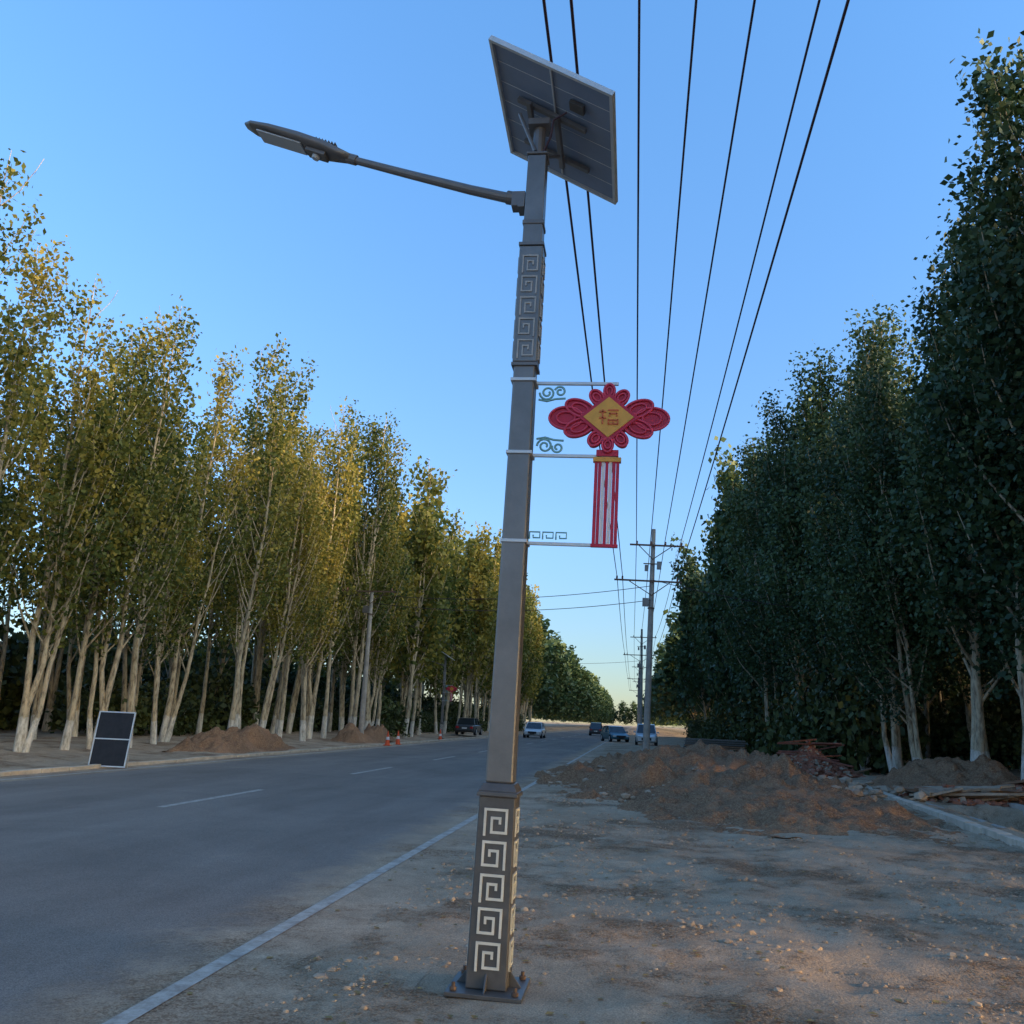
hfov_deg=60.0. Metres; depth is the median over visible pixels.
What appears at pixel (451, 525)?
poplar tree
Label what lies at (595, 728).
dark car
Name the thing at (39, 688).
poplar tree
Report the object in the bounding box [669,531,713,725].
poplar tree
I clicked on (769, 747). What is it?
shrub
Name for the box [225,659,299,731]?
shrub
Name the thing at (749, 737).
shrub
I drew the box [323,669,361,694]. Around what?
shrub
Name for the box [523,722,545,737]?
white sedan car
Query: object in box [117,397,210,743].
poplar tree
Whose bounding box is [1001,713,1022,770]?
shrub
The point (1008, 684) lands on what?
poplar tree
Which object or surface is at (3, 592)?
poplar tree
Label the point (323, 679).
shrub
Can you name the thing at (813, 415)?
poplar tree
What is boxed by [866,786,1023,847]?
lot kerb
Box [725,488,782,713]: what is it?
poplar tree
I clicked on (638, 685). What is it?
utility pole
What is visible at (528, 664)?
poplar tree
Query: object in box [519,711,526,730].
shrub
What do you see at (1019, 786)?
pile
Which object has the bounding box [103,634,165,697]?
shrub
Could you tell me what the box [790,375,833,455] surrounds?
poplar tree
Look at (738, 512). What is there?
poplar tree
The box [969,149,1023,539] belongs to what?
poplar tree
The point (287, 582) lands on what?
poplar tree
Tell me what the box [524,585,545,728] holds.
poplar tree
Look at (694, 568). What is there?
poplar tree
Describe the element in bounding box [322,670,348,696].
shrub
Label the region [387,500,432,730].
poplar tree
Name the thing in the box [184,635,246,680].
shrub
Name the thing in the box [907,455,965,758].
poplar tree
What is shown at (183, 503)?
poplar tree
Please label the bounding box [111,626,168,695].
shrub
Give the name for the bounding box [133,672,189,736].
shrub
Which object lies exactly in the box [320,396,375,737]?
poplar tree
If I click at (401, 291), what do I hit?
sky
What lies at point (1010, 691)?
poplar tree
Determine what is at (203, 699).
poplar tree
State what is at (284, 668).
poplar tree
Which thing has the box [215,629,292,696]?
shrub
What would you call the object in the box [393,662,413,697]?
poplar tree
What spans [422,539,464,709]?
poplar tree
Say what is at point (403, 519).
poplar tree
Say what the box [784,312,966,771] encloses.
poplar tree
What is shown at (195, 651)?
shrub
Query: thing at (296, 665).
shrub
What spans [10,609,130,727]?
shrub
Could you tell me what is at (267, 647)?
poplar tree
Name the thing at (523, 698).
poplar tree
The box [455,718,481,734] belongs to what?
parked car
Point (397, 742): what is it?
traffic cone
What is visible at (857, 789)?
rubble heap
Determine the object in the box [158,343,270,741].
poplar tree
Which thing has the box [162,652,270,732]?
shrub
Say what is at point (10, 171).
poplar tree
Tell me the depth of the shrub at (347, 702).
71.28 m
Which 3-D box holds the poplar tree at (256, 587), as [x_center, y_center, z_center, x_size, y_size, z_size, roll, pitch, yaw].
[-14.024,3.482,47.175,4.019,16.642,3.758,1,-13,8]
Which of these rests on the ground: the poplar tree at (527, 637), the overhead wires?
the poplar tree at (527, 637)
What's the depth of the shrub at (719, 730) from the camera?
82.22 m
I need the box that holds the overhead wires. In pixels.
[342,0,849,686]
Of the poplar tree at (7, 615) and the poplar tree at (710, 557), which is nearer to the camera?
the poplar tree at (7, 615)
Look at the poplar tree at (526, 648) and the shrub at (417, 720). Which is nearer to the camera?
the shrub at (417, 720)
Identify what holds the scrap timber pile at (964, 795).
on the ground
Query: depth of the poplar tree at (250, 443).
40.25 m
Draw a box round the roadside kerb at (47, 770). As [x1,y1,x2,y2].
[0,736,487,776]
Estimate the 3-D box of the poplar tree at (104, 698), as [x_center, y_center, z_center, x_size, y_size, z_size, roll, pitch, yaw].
[-12.761,0.087,29.322,4.056,15.450,3.599,-1,-14,13]
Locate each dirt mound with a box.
[160,723,296,753]
[331,722,395,742]
[867,754,1020,802]
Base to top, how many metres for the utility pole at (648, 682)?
11.400 m
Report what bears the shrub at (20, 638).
on the ground
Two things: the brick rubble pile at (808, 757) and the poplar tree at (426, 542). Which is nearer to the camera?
the brick rubble pile at (808, 757)
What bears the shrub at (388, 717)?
on the ground
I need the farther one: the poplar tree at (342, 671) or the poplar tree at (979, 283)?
the poplar tree at (342, 671)
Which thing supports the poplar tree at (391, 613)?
on the ground
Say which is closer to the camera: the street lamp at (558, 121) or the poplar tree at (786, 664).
the street lamp at (558, 121)
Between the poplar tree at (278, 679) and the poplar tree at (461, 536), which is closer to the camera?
the poplar tree at (278, 679)
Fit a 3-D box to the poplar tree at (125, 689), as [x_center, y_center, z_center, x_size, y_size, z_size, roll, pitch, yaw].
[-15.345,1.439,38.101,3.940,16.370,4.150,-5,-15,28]
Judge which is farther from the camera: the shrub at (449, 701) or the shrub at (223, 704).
the shrub at (449, 701)
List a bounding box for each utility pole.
[342,587,395,733]
[614,529,683,750]
[623,629,656,723]
[627,662,645,723]
[629,678,644,724]
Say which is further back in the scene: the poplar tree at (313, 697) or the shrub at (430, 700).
the shrub at (430, 700)
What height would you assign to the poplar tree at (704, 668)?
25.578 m
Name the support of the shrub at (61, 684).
on the ground
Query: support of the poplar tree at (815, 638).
on the ground
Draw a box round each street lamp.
[244,35,669,1003]
[417,652,456,738]
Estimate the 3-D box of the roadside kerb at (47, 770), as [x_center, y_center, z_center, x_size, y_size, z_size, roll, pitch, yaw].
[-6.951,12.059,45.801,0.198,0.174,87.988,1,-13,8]
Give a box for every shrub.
[0,594,59,729]
[0,624,35,730]
[7,625,98,729]
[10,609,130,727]
[45,654,157,735]
[55,624,163,697]
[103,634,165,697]
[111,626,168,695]
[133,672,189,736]
[148,642,200,694]
[148,679,213,734]
[150,637,235,687]
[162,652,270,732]
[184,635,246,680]
[199,639,274,689]
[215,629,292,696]
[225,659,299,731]
[244,679,286,730]
[248,641,300,701]
[270,655,319,694]
[274,688,299,731]
[288,665,300,700]
[292,663,335,698]
[293,665,339,691]
[294,691,338,731]
[297,681,348,728]
[299,693,338,729]
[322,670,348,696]
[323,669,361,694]
[329,683,360,725]
[331,672,360,697]
[344,688,410,736]
[359,683,393,702]
[372,675,393,697]
[382,686,425,734]
[387,686,430,733]
[408,706,432,733]
[421,693,453,732]
[422,707,439,731]
[425,692,463,718]
[441,698,469,727]
[444,710,456,732]
[463,706,487,731]
[472,703,487,730]
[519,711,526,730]
[683,712,697,735]
[686,712,698,737]
[689,713,703,737]
[694,717,703,738]
[695,713,713,740]
[697,700,725,738]
[703,710,724,745]
[707,705,730,741]
[714,711,733,745]
[720,695,746,739]
[726,679,787,754]
[729,699,750,737]
[731,698,763,750]
[750,672,814,755]
[775,678,831,758]
[777,663,889,771]
[803,644,937,774]
[905,693,958,725]
[920,686,958,715]
[951,685,986,716]
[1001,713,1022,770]
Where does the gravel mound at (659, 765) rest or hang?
on the ground
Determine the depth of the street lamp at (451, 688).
65.90 m
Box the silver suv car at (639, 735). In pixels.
[634,724,658,745]
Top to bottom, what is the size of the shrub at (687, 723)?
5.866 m
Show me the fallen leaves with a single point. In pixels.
(475, 1016)
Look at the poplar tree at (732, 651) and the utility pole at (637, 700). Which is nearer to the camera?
the poplar tree at (732, 651)
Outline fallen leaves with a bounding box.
[186,793,1023,1023]
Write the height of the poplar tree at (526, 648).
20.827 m
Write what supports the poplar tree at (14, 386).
on the ground
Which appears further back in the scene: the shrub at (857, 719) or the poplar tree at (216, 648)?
the poplar tree at (216, 648)
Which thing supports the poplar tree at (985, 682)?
on the ground
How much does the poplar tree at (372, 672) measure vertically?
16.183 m
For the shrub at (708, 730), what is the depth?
87.66 m
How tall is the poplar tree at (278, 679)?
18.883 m
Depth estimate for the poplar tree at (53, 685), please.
38.32 m
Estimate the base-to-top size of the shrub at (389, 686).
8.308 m
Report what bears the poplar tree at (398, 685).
on the ground
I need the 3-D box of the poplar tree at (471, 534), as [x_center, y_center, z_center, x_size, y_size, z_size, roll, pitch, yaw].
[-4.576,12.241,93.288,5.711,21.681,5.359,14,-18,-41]
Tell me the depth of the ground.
7.18 m
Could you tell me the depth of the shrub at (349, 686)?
85.50 m
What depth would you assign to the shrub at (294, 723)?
59.80 m
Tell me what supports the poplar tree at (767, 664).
on the ground
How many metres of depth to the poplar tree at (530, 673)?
123.73 m
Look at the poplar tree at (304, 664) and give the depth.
46.70 m
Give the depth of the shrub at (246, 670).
64.71 m
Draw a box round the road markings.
[0,729,627,1023]
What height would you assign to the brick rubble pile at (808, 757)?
1.488 m
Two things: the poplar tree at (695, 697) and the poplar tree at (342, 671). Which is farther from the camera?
the poplar tree at (695, 697)
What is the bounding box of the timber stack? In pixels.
[683,738,747,751]
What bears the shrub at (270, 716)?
on the ground
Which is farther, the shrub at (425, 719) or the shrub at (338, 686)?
the shrub at (338, 686)
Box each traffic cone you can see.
[384,731,390,745]
[395,731,401,744]
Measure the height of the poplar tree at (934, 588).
21.804 m
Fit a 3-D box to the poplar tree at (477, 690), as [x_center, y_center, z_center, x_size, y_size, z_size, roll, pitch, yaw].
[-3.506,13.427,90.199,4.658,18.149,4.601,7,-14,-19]
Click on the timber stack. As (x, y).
(735, 745)
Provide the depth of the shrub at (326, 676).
80.80 m
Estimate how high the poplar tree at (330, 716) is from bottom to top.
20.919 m
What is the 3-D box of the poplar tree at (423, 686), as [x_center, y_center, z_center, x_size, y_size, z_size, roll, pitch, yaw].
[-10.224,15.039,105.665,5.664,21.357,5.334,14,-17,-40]
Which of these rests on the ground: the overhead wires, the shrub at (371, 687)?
the shrub at (371, 687)
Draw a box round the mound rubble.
[547,762,727,802]
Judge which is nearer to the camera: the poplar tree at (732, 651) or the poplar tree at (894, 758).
the poplar tree at (894, 758)
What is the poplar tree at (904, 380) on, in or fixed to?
on the ground
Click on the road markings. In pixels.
(132, 1013)
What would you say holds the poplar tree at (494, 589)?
on the ground
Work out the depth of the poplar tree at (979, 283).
25.23 m
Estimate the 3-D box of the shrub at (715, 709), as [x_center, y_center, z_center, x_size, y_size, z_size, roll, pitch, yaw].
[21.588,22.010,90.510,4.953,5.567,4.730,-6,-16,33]
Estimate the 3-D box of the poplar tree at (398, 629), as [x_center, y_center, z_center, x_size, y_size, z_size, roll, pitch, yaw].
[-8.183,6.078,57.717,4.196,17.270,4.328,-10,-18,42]
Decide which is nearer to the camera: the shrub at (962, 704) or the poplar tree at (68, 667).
the poplar tree at (68, 667)
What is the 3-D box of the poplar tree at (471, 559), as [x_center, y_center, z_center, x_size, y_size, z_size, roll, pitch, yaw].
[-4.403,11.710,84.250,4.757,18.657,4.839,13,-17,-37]
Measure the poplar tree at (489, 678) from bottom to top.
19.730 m
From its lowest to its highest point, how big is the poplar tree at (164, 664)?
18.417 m
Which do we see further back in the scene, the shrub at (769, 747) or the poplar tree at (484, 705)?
the poplar tree at (484, 705)
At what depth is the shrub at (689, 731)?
125.39 m
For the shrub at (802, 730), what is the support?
on the ground
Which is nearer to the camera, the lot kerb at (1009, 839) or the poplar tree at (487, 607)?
the lot kerb at (1009, 839)
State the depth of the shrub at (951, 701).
57.49 m
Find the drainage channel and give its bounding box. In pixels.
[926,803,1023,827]
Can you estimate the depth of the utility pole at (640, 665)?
89.72 m
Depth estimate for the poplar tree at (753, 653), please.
62.09 m
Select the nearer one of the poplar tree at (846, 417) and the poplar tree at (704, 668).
the poplar tree at (846, 417)
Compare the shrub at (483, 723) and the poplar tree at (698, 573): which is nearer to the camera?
the shrub at (483, 723)
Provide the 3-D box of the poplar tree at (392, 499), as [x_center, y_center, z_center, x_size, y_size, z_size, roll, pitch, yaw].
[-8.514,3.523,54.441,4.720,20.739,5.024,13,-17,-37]
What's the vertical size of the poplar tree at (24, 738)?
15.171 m
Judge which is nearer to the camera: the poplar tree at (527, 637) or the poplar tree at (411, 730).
the poplar tree at (411, 730)
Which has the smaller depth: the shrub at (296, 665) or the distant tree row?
the shrub at (296, 665)
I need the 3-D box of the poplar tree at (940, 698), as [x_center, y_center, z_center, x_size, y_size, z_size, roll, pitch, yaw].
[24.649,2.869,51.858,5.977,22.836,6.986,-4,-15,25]
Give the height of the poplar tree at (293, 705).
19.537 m
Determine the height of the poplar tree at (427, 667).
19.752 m
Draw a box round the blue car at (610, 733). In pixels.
[600,726,628,741]
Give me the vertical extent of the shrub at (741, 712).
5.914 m
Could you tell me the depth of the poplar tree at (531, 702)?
143.14 m
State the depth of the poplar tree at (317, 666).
68.67 m
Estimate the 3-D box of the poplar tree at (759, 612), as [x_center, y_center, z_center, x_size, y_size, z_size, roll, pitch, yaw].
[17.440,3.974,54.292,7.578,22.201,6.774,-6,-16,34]
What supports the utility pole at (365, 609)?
on the ground
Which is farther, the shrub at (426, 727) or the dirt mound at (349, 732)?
the shrub at (426, 727)
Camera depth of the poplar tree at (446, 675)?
93.62 m
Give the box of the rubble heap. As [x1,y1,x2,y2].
[817,775,927,802]
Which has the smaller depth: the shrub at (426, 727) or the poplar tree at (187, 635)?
the poplar tree at (187, 635)
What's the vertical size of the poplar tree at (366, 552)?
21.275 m
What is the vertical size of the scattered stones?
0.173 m
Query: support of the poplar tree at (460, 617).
on the ground
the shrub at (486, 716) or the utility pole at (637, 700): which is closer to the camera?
the shrub at (486, 716)
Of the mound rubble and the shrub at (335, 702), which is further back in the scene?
the shrub at (335, 702)
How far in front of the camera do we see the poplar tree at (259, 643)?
49.38 m
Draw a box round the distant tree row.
[483,607,690,728]
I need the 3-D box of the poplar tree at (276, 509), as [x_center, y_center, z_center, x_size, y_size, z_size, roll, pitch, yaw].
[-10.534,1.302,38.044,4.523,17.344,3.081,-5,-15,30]
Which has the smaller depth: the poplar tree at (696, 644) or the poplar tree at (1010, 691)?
the poplar tree at (1010, 691)
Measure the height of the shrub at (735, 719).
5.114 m
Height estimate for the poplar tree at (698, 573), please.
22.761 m
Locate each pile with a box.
[776,739,870,777]
[891,784,1023,806]
[989,779,1023,804]
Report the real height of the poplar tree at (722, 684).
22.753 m
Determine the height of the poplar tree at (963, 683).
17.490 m
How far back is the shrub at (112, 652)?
48.42 m
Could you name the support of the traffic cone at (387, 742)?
on the asphalt road
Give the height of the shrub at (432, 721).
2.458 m
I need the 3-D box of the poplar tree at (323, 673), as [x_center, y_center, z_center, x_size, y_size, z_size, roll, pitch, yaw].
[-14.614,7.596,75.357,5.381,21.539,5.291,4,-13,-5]
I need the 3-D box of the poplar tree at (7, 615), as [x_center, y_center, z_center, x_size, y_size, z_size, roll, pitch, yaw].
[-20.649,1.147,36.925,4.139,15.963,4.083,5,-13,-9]
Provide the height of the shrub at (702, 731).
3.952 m
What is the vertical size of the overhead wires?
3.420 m
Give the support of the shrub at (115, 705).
on the ground
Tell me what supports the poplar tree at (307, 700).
on the ground
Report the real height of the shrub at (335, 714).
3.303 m
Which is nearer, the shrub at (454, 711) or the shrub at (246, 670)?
the shrub at (246, 670)
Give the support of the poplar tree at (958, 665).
on the ground
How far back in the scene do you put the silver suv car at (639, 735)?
73.31 m
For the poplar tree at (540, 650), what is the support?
on the ground
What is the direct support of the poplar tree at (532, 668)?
on the ground
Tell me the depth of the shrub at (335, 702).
68.87 m
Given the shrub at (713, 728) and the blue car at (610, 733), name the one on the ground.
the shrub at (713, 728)
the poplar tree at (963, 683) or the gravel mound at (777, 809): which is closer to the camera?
the gravel mound at (777, 809)
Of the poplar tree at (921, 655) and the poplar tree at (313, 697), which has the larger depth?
the poplar tree at (313, 697)
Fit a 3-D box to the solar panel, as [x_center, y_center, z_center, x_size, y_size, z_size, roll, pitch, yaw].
[-10.024,5.823,22.460,0.920,1.436,0.537,2,-23,0]
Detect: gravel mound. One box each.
[534,739,870,805]
[616,783,960,844]
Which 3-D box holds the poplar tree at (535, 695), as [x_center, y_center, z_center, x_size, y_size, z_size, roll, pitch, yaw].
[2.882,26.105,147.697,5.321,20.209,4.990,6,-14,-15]
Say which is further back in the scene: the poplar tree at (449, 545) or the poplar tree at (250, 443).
the poplar tree at (449, 545)
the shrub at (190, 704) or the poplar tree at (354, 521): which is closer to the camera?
the shrub at (190, 704)
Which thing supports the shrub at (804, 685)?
on the ground
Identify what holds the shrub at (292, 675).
on the ground
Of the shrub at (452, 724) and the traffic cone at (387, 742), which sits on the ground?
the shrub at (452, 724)
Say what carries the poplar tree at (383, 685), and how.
on the ground
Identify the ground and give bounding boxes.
[0,721,1023,1023]
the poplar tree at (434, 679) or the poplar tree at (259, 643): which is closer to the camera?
the poplar tree at (259, 643)
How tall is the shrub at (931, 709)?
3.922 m
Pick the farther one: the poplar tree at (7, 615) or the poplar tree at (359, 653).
the poplar tree at (359, 653)
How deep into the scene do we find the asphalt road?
9.32 m
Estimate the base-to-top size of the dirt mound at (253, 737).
1.093 m
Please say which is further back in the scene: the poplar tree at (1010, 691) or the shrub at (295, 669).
the shrub at (295, 669)
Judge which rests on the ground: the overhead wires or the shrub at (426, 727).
the shrub at (426, 727)
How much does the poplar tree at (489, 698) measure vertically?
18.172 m
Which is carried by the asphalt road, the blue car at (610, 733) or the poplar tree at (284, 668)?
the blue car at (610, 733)
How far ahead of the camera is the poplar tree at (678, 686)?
138.55 m
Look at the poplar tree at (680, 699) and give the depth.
134.76 m
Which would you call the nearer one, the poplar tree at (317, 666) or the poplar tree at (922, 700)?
the poplar tree at (922, 700)
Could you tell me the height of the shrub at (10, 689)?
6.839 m
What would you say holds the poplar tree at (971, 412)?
on the ground
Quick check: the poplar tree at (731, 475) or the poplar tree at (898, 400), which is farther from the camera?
the poplar tree at (731, 475)
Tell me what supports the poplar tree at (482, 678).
on the ground
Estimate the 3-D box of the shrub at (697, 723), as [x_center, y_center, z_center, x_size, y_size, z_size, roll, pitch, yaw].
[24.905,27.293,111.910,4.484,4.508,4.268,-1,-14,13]
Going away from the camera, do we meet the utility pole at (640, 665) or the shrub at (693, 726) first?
the utility pole at (640, 665)
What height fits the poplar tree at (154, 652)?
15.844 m
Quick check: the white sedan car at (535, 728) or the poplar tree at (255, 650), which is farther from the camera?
the white sedan car at (535, 728)
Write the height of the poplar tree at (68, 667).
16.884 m
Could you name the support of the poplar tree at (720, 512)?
on the ground
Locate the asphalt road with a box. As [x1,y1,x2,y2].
[0,726,632,1023]
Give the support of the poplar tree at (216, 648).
on the ground
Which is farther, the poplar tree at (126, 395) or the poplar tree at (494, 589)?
the poplar tree at (494, 589)
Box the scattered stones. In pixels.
[257,789,1023,1023]
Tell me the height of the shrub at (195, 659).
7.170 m
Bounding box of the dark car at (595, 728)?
[589,722,602,735]
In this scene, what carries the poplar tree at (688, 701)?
on the ground
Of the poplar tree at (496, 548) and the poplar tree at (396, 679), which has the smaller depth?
the poplar tree at (396, 679)
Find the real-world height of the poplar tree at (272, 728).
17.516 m
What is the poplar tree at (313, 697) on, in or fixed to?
on the ground
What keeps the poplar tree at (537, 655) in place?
on the ground
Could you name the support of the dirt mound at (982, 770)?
on the ground
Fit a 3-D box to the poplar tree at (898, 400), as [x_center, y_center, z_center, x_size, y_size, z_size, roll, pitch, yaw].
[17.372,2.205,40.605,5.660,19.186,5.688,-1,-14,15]
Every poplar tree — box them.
[0,148,45,500]
[0,228,77,604]
[0,274,158,752]
[0,358,61,694]
[0,372,31,647]
[20,368,123,731]
[20,391,101,739]
[37,326,145,736]
[57,320,171,749]
[58,294,201,749]
[97,308,210,747]
[101,372,206,711]
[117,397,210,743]
[122,429,194,686]
[140,416,232,696]
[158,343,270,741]
[166,443,222,735]
[191,452,265,706]
[195,410,257,734]
[203,332,301,728]
[213,351,318,728]
[219,437,290,728]
[233,388,312,725]
[234,405,306,699]
[250,457,300,676]
[258,426,336,727]
[266,417,332,737]
[269,456,332,733]
[272,397,368,738]
[275,636,298,690]
[282,442,350,740]
[285,423,356,733]
[290,485,326,685]
[297,512,349,726]
[315,441,374,731]
[316,478,353,693]
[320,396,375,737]
[325,492,375,731]
[327,408,411,722]
[340,414,414,725]
[342,491,422,729]
[346,503,398,724]
[346,514,376,698]
[356,482,418,726]
[370,502,406,702]
[370,665,397,699]
[386,466,456,737]
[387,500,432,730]
[389,676,400,693]
[391,501,452,736]
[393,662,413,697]
[401,455,460,733]
[403,493,451,734]
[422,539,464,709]
[422,676,433,695]
[425,539,464,733]
[433,509,465,730]
[437,544,477,733]
[441,568,464,709]
[442,539,491,720]
[444,527,468,701]
[448,521,497,733]
[456,527,494,732]
[460,559,496,733]
[462,552,494,703]
[466,543,498,717]
[474,529,502,701]
[474,585,498,730]
[476,556,495,719]
[482,543,501,731]
[519,616,537,714]
[519,663,532,720]
[520,585,537,697]
[520,595,540,698]
[521,573,536,688]
[521,584,544,728]
[522,601,528,671]
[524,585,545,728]
[526,602,543,698]
[526,617,547,721]
[528,628,543,721]
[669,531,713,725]
[673,632,696,719]
[674,625,694,720]
[676,559,701,718]
[682,552,713,712]
[685,563,713,720]
[686,519,714,690]
[694,553,710,716]
[696,436,745,675]
[697,444,742,701]
[699,534,724,712]
[706,434,806,732]
[708,502,738,716]
[710,513,739,715]
[718,443,771,696]
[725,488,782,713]
[729,438,788,709]
[736,397,825,704]
[740,389,839,706]
[754,628,812,695]
[755,340,860,684]
[778,356,877,770]
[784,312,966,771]
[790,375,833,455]
[826,354,956,760]
[827,359,939,765]
[831,368,900,747]
[835,295,944,762]
[862,203,1021,761]
[896,391,983,744]
[902,28,1023,679]
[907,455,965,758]
[908,378,961,715]
[909,189,1023,779]
[911,389,1007,758]
[916,677,960,713]
[918,359,992,737]
[922,216,1020,692]
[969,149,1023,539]
[991,676,1020,709]
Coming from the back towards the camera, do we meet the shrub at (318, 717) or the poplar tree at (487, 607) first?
the poplar tree at (487, 607)
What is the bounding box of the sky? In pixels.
[0,0,1023,727]
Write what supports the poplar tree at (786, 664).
on the ground
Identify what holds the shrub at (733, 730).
on the ground

